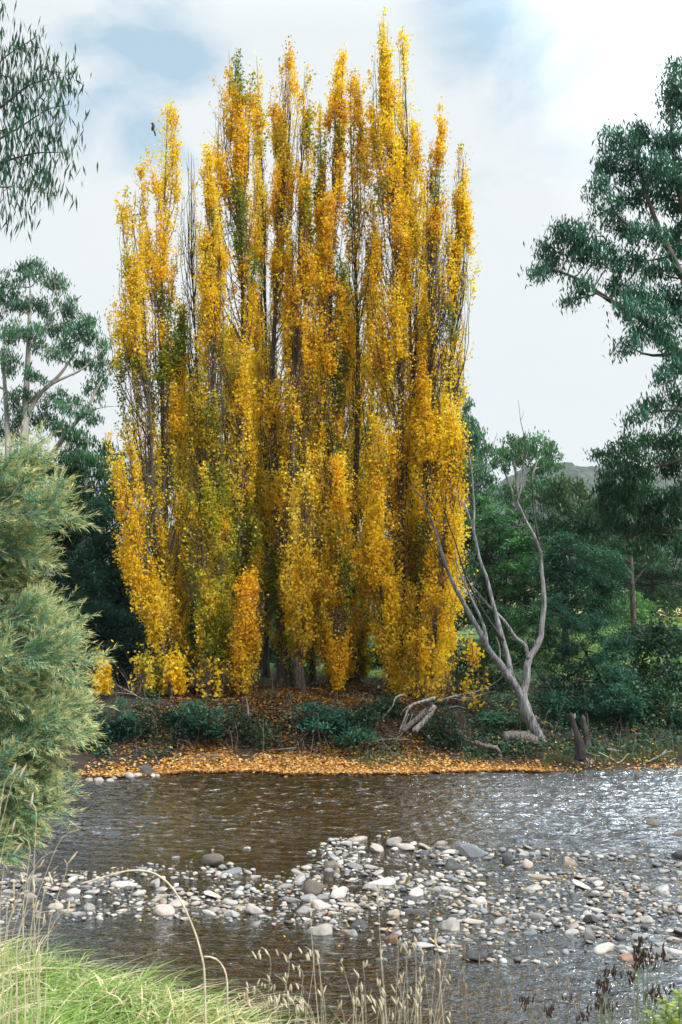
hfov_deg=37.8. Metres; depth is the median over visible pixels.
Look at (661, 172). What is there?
gum tree
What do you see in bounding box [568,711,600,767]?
tree stump
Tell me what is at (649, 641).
bank bush
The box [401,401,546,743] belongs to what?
dead tree
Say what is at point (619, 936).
river stone
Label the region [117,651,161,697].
poplar sapling
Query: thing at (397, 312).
poplar tree
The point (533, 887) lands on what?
river stone
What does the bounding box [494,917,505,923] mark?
river stone
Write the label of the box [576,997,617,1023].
brown sedge
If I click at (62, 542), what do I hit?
wattle tree
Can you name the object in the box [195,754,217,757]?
fallen log
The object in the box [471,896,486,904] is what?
river stone
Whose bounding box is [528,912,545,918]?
river stone
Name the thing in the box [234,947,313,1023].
dry grass clump
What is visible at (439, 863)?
river stone
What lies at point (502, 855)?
river stone
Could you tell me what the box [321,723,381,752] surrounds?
undergrowth bush
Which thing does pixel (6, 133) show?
gum tree
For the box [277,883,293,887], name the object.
river stone
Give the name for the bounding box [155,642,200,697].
poplar sapling
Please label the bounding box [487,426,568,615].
gum tree
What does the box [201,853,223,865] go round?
river boulder
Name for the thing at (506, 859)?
river stone
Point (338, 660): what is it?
poplar tree
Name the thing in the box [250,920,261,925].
river stone
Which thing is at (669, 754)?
bank grass
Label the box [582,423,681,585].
gum tree
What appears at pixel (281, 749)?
fallen branch
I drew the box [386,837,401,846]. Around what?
river stone
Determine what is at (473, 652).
poplar sapling
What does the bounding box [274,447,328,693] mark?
poplar tree
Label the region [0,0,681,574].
sky
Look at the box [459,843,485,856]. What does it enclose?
river boulder
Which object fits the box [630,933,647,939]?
river stone
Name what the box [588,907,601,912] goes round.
river stone
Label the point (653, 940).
river stone
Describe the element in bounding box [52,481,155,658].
wattle tree
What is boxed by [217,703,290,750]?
undergrowth bush
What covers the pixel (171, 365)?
poplar tree
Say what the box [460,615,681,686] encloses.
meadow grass
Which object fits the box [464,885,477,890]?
river stone
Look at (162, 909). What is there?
river stone
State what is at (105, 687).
poplar sapling
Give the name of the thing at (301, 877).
river stone
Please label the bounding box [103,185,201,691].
poplar tree
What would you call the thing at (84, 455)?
gum tree
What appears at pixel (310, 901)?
grass stalk
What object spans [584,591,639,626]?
meadow bush
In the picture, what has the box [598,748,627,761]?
driftwood branch
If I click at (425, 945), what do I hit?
river stone
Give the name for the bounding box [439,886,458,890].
river stone
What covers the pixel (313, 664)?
poplar tree
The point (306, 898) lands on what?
river stone
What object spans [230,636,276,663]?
undergrowth bush
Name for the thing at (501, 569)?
wattle tree
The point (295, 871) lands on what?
river stone
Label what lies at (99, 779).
river stone
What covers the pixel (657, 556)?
slender tree
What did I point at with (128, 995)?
grass
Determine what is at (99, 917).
river stone
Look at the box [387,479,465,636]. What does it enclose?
gum tree
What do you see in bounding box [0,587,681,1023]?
ground
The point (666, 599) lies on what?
wattle tree
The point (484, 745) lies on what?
fallen log
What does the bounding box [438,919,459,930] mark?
river stone
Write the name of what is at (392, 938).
river stone
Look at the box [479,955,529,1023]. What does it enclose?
spiked rush
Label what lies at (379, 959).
river stone
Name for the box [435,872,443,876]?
river stone
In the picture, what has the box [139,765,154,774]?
river stone
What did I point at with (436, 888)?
river stone
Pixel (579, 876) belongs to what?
river stone
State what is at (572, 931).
river stone
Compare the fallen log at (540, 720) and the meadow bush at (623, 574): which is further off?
the meadow bush at (623, 574)
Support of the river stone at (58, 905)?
on the ground at (80, 759)
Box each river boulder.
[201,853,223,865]
[301,879,324,894]
[307,923,332,935]
[445,858,463,870]
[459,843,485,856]
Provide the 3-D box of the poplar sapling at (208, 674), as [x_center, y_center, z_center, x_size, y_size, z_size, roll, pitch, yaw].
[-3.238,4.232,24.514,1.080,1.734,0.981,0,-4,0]
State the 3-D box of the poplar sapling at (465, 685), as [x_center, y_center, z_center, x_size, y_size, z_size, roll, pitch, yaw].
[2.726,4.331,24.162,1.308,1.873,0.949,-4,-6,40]
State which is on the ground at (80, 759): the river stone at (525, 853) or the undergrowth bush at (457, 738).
the undergrowth bush at (457, 738)
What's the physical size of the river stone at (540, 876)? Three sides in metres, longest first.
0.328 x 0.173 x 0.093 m
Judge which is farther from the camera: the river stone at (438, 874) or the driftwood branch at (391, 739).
the driftwood branch at (391, 739)
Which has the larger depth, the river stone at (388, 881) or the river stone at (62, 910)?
the river stone at (388, 881)
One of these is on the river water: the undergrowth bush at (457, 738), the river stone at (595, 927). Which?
the river stone at (595, 927)
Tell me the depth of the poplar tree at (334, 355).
27.06 m
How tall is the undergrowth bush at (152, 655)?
2.164 m
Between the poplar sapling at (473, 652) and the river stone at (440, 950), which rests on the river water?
the river stone at (440, 950)
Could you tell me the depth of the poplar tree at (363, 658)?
27.81 m
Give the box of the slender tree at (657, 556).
[590,479,681,628]
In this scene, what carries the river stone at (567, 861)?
on the ground at (80, 759)
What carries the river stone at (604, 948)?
on the river water
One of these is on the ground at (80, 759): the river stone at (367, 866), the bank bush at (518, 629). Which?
the bank bush at (518, 629)
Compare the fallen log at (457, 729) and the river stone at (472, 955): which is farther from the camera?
the fallen log at (457, 729)
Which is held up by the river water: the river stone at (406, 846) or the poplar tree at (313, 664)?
the river stone at (406, 846)
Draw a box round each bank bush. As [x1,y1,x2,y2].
[448,638,520,695]
[453,593,508,636]
[469,637,514,663]
[472,601,566,675]
[518,591,646,703]
[532,681,653,734]
[595,616,680,662]
[613,611,681,696]
[620,675,681,731]
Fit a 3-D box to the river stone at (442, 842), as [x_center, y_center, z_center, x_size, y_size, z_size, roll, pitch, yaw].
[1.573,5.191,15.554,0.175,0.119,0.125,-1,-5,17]
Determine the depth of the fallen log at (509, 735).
22.77 m
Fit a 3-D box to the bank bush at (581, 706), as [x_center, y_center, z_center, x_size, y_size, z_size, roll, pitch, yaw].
[6.065,4.798,24.397,3.117,1.493,2.626,0,-4,0]
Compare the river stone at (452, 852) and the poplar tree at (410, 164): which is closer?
the river stone at (452, 852)
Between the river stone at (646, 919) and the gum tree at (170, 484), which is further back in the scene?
the gum tree at (170, 484)
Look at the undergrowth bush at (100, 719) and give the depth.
22.54 m
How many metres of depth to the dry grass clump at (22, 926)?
3.07 m
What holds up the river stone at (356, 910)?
on the river water
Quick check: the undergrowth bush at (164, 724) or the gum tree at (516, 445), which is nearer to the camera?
the undergrowth bush at (164, 724)
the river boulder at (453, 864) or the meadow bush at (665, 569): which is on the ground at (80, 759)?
the meadow bush at (665, 569)
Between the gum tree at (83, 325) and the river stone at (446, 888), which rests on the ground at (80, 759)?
the gum tree at (83, 325)
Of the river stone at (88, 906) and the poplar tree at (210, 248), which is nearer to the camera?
the river stone at (88, 906)
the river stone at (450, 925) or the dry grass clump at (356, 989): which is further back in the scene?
the river stone at (450, 925)
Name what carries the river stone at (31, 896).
on the river water
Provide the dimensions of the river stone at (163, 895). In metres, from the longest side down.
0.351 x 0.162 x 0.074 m
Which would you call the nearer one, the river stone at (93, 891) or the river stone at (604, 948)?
the river stone at (604, 948)
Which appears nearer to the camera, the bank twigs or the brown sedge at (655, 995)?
the brown sedge at (655, 995)
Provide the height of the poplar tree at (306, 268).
17.516 m
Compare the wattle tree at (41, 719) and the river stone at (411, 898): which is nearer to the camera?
the wattle tree at (41, 719)
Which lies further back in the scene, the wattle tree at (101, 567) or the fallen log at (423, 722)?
the wattle tree at (101, 567)
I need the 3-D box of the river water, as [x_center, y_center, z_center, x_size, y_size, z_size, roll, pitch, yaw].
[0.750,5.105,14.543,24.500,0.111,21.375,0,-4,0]
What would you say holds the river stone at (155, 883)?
on the river water
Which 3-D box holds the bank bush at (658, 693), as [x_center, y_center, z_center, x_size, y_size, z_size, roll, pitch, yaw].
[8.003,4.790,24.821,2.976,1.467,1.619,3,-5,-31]
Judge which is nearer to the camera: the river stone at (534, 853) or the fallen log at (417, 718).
the river stone at (534, 853)
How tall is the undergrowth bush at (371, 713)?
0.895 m
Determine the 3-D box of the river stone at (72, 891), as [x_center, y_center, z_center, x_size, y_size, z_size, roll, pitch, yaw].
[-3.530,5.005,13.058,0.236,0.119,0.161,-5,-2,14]
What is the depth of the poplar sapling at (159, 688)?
24.66 m
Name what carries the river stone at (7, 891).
on the river water
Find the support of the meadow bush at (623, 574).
on the ground at (80, 759)
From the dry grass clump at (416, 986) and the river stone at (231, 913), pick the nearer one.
the dry grass clump at (416, 986)
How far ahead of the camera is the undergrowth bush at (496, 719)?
23.24 m
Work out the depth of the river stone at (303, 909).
12.30 m
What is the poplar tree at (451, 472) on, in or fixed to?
on the ground at (80, 759)
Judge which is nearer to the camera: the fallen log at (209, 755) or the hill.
the fallen log at (209, 755)
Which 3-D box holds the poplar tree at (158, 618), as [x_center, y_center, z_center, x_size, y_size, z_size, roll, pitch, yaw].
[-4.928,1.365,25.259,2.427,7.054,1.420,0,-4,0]
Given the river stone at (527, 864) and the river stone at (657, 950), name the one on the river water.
the river stone at (657, 950)
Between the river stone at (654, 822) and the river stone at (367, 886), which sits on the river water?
the river stone at (654, 822)
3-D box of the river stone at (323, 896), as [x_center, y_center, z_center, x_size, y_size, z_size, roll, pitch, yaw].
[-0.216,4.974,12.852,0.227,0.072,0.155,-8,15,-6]
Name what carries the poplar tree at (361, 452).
on the ground at (80, 759)
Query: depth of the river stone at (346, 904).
12.50 m
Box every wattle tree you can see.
[0,418,121,876]
[0,451,117,664]
[15,487,114,607]
[38,591,160,685]
[43,483,141,669]
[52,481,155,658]
[455,493,555,639]
[458,504,637,639]
[523,529,640,664]
[586,526,681,618]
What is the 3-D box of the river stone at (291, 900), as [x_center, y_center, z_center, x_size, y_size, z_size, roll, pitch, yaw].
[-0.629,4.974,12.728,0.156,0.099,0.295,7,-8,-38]
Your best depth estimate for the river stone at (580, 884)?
13.27 m
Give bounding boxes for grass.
[0,926,372,1023]
[254,662,681,773]
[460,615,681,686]
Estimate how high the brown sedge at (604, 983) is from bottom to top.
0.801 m
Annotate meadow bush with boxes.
[582,556,644,595]
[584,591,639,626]
[617,591,660,623]
[627,559,678,593]
[644,569,681,616]
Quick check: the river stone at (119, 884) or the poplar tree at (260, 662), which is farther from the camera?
the poplar tree at (260, 662)
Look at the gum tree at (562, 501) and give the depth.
57.66 m
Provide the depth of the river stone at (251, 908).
12.25 m
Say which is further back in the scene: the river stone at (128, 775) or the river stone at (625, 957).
the river stone at (128, 775)
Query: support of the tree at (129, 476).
on the ground at (80, 759)
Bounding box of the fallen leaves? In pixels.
[68,671,681,776]
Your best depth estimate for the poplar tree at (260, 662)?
30.42 m
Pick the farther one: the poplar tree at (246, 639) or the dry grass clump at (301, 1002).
the poplar tree at (246, 639)
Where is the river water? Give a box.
[0,765,681,1023]
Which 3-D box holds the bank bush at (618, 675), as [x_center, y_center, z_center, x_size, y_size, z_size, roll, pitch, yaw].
[6.263,3.549,25.264,3.456,3.148,2.788,0,-4,0]
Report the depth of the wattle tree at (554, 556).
36.56 m
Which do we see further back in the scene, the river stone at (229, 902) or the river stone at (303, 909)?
the river stone at (229, 902)
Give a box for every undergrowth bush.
[76,700,119,754]
[99,696,155,745]
[131,707,196,749]
[139,636,231,669]
[155,698,233,743]
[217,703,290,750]
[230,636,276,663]
[262,631,324,662]
[288,699,358,739]
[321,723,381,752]
[346,691,414,727]
[367,641,382,669]
[408,705,468,750]
[470,705,520,733]
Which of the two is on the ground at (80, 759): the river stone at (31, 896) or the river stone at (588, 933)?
the river stone at (588, 933)
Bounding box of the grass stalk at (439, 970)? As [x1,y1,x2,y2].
[434,928,443,1023]
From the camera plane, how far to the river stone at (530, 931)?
11.49 m
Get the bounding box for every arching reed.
[82,870,206,1023]
[204,956,228,1023]
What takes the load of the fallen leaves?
on the ground at (80, 759)
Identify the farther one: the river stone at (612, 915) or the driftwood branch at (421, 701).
the driftwood branch at (421, 701)
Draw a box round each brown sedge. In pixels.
[519,993,572,1023]
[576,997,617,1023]
[590,963,634,1023]
[631,936,665,1023]
[645,981,678,1020]
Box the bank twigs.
[88,662,681,768]
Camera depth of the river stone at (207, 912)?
12.21 m
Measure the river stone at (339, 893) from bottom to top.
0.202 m
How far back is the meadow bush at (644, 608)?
64.74 m
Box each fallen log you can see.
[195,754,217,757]
[401,708,427,732]
[412,705,436,732]
[445,717,466,738]
[474,740,501,758]
[503,731,540,746]
[535,715,552,726]
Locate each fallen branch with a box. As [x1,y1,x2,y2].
[114,671,142,699]
[269,747,296,750]
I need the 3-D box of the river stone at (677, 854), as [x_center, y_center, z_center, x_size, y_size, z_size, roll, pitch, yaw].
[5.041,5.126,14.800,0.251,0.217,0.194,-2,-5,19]
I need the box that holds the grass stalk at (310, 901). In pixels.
[308,898,318,1023]
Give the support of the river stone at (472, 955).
on the river water
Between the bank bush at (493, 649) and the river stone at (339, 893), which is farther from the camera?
the bank bush at (493, 649)
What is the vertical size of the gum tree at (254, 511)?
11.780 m
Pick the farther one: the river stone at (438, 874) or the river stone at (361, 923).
the river stone at (438, 874)
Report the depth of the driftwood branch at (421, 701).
23.21 m
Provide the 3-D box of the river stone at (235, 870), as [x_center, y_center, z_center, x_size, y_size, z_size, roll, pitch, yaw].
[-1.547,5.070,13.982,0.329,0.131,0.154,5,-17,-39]
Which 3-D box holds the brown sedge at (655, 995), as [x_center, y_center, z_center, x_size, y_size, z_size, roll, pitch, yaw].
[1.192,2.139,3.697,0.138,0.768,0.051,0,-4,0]
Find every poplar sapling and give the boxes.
[83,640,118,701]
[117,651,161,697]
[134,637,175,697]
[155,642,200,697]
[187,649,230,701]
[427,653,479,709]
[452,631,494,713]
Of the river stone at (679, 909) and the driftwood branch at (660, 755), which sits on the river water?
the river stone at (679, 909)
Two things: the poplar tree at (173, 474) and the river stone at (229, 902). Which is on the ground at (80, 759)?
the poplar tree at (173, 474)
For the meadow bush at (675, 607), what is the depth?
80.57 m
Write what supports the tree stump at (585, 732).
on the ground at (80, 759)
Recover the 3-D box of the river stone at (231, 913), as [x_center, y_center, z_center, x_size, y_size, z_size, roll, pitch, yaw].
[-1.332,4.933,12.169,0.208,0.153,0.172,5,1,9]
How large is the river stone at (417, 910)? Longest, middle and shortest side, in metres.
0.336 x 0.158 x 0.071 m
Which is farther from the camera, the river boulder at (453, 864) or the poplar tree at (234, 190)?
the poplar tree at (234, 190)
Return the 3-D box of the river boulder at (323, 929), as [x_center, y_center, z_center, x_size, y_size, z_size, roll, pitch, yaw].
[-0.247,4.874,11.553,0.313,0.209,0.165,0,-4,5]
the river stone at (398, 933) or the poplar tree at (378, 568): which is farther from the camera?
the poplar tree at (378, 568)
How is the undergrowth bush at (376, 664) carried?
on the ground at (80, 759)
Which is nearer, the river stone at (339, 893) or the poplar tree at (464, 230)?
the river stone at (339, 893)
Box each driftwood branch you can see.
[374,733,408,756]
[382,694,404,717]
[399,696,435,730]
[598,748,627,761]
[646,749,671,762]
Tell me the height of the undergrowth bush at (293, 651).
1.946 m
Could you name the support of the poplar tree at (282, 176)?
on the ground at (80, 759)
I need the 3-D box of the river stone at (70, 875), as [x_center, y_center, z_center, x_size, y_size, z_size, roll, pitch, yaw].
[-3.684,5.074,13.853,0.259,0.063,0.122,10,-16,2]
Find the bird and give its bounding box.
[150,122,155,135]
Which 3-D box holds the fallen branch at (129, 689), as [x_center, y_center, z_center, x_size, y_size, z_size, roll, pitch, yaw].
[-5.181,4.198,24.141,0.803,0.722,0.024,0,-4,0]
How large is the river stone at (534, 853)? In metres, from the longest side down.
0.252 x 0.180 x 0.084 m
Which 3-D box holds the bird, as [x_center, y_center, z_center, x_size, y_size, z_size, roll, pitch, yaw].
[-5.050,-10.281,26.754,0.167,0.386,0.083,0,-4,0]
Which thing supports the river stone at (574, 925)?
on the submerged gravel
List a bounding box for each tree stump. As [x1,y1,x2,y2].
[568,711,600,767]
[581,714,591,748]
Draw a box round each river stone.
[2,889,12,893]
[25,892,36,898]
[29,877,42,880]
[48,902,62,909]
[59,909,75,912]
[66,888,79,894]
[67,874,81,876]
[71,911,85,914]
[83,903,94,909]
[85,889,99,893]
[94,777,103,781]
[96,915,103,919]
[110,881,135,887]
[124,772,133,777]
[132,890,145,894]
[133,773,141,777]
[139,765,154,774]
[150,878,159,887]
[153,904,174,915]
[154,894,175,897]
[155,887,167,890]
[169,899,188,906]
[201,910,215,915]
[204,890,220,897]
[208,907,219,911]
[222,867,241,873]
[222,899,238,904]
[223,909,239,917]
[246,903,262,913]
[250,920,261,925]
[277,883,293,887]
[281,896,301,903]
[291,868,301,874]
[294,873,305,881]
[296,905,312,912]
[300,894,316,902]
[310,899,331,909]
[316,894,330,899]
[323,860,338,869]
[330,887,346,898]
[337,902,359,906]
[343,930,357,935]
[346,862,362,869]
[349,836,366,841]
[349,908,363,911]
[352,919,367,929]
[362,883,376,889]
[364,864,378,868]
[369,877,395,885]
[370,843,383,852]
[376,958,387,960]
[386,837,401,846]
[386,909,399,916]
[386,932,397,943]
[395,843,414,850]
[395,931,402,936]
[401,896,422,901]
[404,909,428,912]
[408,887,423,896]
[414,942,439,948]
[419,843,431,848]
[427,886,440,890]
[434,948,446,952]
[435,861,445,865]
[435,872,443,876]
[436,841,447,844]
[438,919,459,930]
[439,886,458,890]
[441,849,460,855]
[461,950,486,960]
[462,918,485,923]
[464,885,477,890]
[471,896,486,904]
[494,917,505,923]
[498,854,512,856]
[502,855,511,863]
[520,851,530,855]
[521,859,532,868]
[522,928,536,934]
[523,884,541,891]
[528,874,551,879]
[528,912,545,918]
[529,851,540,855]
[563,856,578,865]
[563,928,578,934]
[568,922,578,928]
[572,880,590,889]
[573,874,585,878]
[583,914,597,922]
[584,924,595,939]
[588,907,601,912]
[590,925,603,930]
[593,942,613,953]
[606,914,620,916]
[615,933,626,939]
[616,945,632,949]
[617,953,643,960]
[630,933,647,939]
[638,915,654,922]
[646,819,658,825]
[646,939,661,942]
[651,947,666,954]
[655,884,668,892]
[666,948,681,953]
[671,830,681,835]
[671,850,681,858]
[673,927,681,933]
[676,905,681,913]
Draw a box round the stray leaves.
[4,833,681,965]
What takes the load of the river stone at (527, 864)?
on the submerged gravel
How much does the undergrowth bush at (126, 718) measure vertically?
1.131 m
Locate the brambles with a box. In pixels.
[83,666,681,761]
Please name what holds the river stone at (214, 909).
on the river water
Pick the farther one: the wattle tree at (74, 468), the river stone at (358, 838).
the wattle tree at (74, 468)
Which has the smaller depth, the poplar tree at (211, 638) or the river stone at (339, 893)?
the river stone at (339, 893)
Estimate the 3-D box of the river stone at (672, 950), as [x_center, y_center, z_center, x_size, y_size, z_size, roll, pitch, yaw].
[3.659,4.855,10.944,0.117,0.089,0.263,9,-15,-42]
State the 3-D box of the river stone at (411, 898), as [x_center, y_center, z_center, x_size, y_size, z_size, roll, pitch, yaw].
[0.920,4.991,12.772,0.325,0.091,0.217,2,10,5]
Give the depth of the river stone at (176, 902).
12.55 m
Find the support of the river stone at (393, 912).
on the ground at (80, 759)
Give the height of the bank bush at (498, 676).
1.834 m
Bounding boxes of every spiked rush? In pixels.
[431,944,477,1023]
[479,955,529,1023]
[530,938,580,1023]
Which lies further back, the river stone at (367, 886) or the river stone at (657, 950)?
the river stone at (367, 886)
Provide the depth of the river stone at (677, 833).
16.08 m
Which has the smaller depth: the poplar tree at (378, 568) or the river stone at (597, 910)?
the river stone at (597, 910)
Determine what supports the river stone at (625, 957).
on the river water
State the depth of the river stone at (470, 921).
11.88 m
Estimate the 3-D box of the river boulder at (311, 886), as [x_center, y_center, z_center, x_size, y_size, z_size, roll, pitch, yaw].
[-0.369,4.971,13.102,0.323,0.297,0.252,-8,-2,-5]
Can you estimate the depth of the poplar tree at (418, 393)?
31.56 m
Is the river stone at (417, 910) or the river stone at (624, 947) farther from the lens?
the river stone at (417, 910)
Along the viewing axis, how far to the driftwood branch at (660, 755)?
22.29 m
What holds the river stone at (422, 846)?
on the river water
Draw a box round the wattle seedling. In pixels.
[644,988,681,1023]
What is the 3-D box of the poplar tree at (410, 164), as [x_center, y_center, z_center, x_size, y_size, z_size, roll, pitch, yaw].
[2.167,-4.516,28.012,1.935,19.157,1.995,-4,-6,40]
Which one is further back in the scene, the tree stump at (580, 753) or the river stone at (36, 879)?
the tree stump at (580, 753)
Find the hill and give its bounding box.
[9,462,681,588]
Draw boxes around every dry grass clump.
[0,764,77,1023]
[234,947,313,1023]
[315,950,386,1023]
[372,929,451,1023]
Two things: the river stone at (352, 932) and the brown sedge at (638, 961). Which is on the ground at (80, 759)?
the brown sedge at (638, 961)
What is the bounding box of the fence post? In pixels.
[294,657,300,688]
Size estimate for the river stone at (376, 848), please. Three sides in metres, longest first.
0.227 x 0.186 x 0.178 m
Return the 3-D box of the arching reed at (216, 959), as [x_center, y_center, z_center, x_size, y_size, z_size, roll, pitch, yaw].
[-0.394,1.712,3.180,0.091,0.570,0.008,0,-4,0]
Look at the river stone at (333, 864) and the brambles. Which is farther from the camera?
the brambles
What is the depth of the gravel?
12.94 m
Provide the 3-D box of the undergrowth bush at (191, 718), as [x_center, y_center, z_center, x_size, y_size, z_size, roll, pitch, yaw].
[-3.367,4.882,23.020,2.080,1.195,1.191,-1,-5,16]
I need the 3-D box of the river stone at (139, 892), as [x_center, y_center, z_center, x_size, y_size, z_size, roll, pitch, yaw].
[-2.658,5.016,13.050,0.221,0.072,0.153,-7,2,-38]
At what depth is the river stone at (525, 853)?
14.92 m
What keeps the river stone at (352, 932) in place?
on the river water
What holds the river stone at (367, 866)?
on the river water
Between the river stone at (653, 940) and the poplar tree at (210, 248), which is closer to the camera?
the river stone at (653, 940)
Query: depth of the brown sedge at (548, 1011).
3.86 m
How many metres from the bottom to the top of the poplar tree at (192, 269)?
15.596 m
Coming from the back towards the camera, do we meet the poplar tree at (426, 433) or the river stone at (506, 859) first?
the poplar tree at (426, 433)
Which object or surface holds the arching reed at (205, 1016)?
on the ground at (80, 759)
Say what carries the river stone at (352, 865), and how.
on the river water
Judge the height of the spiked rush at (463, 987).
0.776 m
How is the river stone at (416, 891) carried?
on the submerged gravel
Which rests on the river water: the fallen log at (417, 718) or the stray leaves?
the stray leaves
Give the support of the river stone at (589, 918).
on the submerged gravel
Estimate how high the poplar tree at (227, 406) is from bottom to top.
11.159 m
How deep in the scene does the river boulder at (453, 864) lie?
14.15 m
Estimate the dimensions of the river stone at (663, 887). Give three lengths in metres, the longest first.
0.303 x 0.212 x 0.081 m
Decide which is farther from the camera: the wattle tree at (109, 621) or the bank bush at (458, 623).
the bank bush at (458, 623)
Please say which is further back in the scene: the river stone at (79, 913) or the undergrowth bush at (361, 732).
the undergrowth bush at (361, 732)
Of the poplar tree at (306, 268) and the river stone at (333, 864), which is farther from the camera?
the poplar tree at (306, 268)
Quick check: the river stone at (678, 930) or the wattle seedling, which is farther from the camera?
the river stone at (678, 930)
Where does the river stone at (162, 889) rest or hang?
on the submerged gravel
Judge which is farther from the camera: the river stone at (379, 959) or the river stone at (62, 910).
the river stone at (62, 910)
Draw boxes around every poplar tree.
[101,427,191,695]
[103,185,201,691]
[127,99,200,691]
[155,355,198,649]
[171,155,221,674]
[174,138,242,693]
[176,458,240,699]
[192,48,270,684]
[203,319,245,670]
[218,560,268,695]
[232,292,270,669]
[244,51,283,677]
[250,35,324,687]
[267,60,335,687]
[273,292,325,667]
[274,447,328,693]
[303,43,367,684]
[303,93,342,682]
[306,448,373,699]
[314,261,368,666]
[326,65,390,682]
[343,438,419,696]
[344,240,395,661]
[354,6,426,689]
[382,25,446,681]
[387,268,444,657]
[392,397,481,701]
[402,96,469,685]
[416,142,482,687]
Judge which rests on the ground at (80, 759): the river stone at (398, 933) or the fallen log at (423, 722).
the fallen log at (423, 722)
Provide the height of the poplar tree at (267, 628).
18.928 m
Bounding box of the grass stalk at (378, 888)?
[377,886,386,1023]
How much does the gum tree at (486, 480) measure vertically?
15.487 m
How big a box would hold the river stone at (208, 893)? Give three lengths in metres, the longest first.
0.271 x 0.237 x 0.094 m
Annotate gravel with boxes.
[0,830,681,965]
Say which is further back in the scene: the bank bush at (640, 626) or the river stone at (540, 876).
the bank bush at (640, 626)
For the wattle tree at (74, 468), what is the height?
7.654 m
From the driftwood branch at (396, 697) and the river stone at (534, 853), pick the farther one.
the driftwood branch at (396, 697)
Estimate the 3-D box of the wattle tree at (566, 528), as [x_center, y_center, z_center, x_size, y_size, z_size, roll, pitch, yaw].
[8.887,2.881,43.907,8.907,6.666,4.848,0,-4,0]
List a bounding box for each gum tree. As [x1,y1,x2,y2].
[0,0,97,243]
[0,254,116,634]
[40,423,129,629]
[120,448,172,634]
[149,414,229,638]
[233,413,283,636]
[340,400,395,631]
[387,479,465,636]
[444,365,501,630]
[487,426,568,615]
[517,53,681,437]
[531,471,627,621]
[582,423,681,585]
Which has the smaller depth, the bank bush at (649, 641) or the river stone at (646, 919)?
the river stone at (646, 919)
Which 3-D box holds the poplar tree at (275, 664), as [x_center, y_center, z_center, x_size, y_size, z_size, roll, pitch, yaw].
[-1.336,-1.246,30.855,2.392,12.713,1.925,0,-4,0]
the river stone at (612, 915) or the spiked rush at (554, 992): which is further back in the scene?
the river stone at (612, 915)
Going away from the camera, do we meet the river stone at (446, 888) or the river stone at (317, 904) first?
the river stone at (317, 904)
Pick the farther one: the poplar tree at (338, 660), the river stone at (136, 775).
the poplar tree at (338, 660)
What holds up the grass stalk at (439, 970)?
on the ground at (80, 759)
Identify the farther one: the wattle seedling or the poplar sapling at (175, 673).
the poplar sapling at (175, 673)
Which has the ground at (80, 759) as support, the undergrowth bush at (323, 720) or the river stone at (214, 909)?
the undergrowth bush at (323, 720)
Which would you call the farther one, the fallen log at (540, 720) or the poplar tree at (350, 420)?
the poplar tree at (350, 420)
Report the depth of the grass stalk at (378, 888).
3.40 m

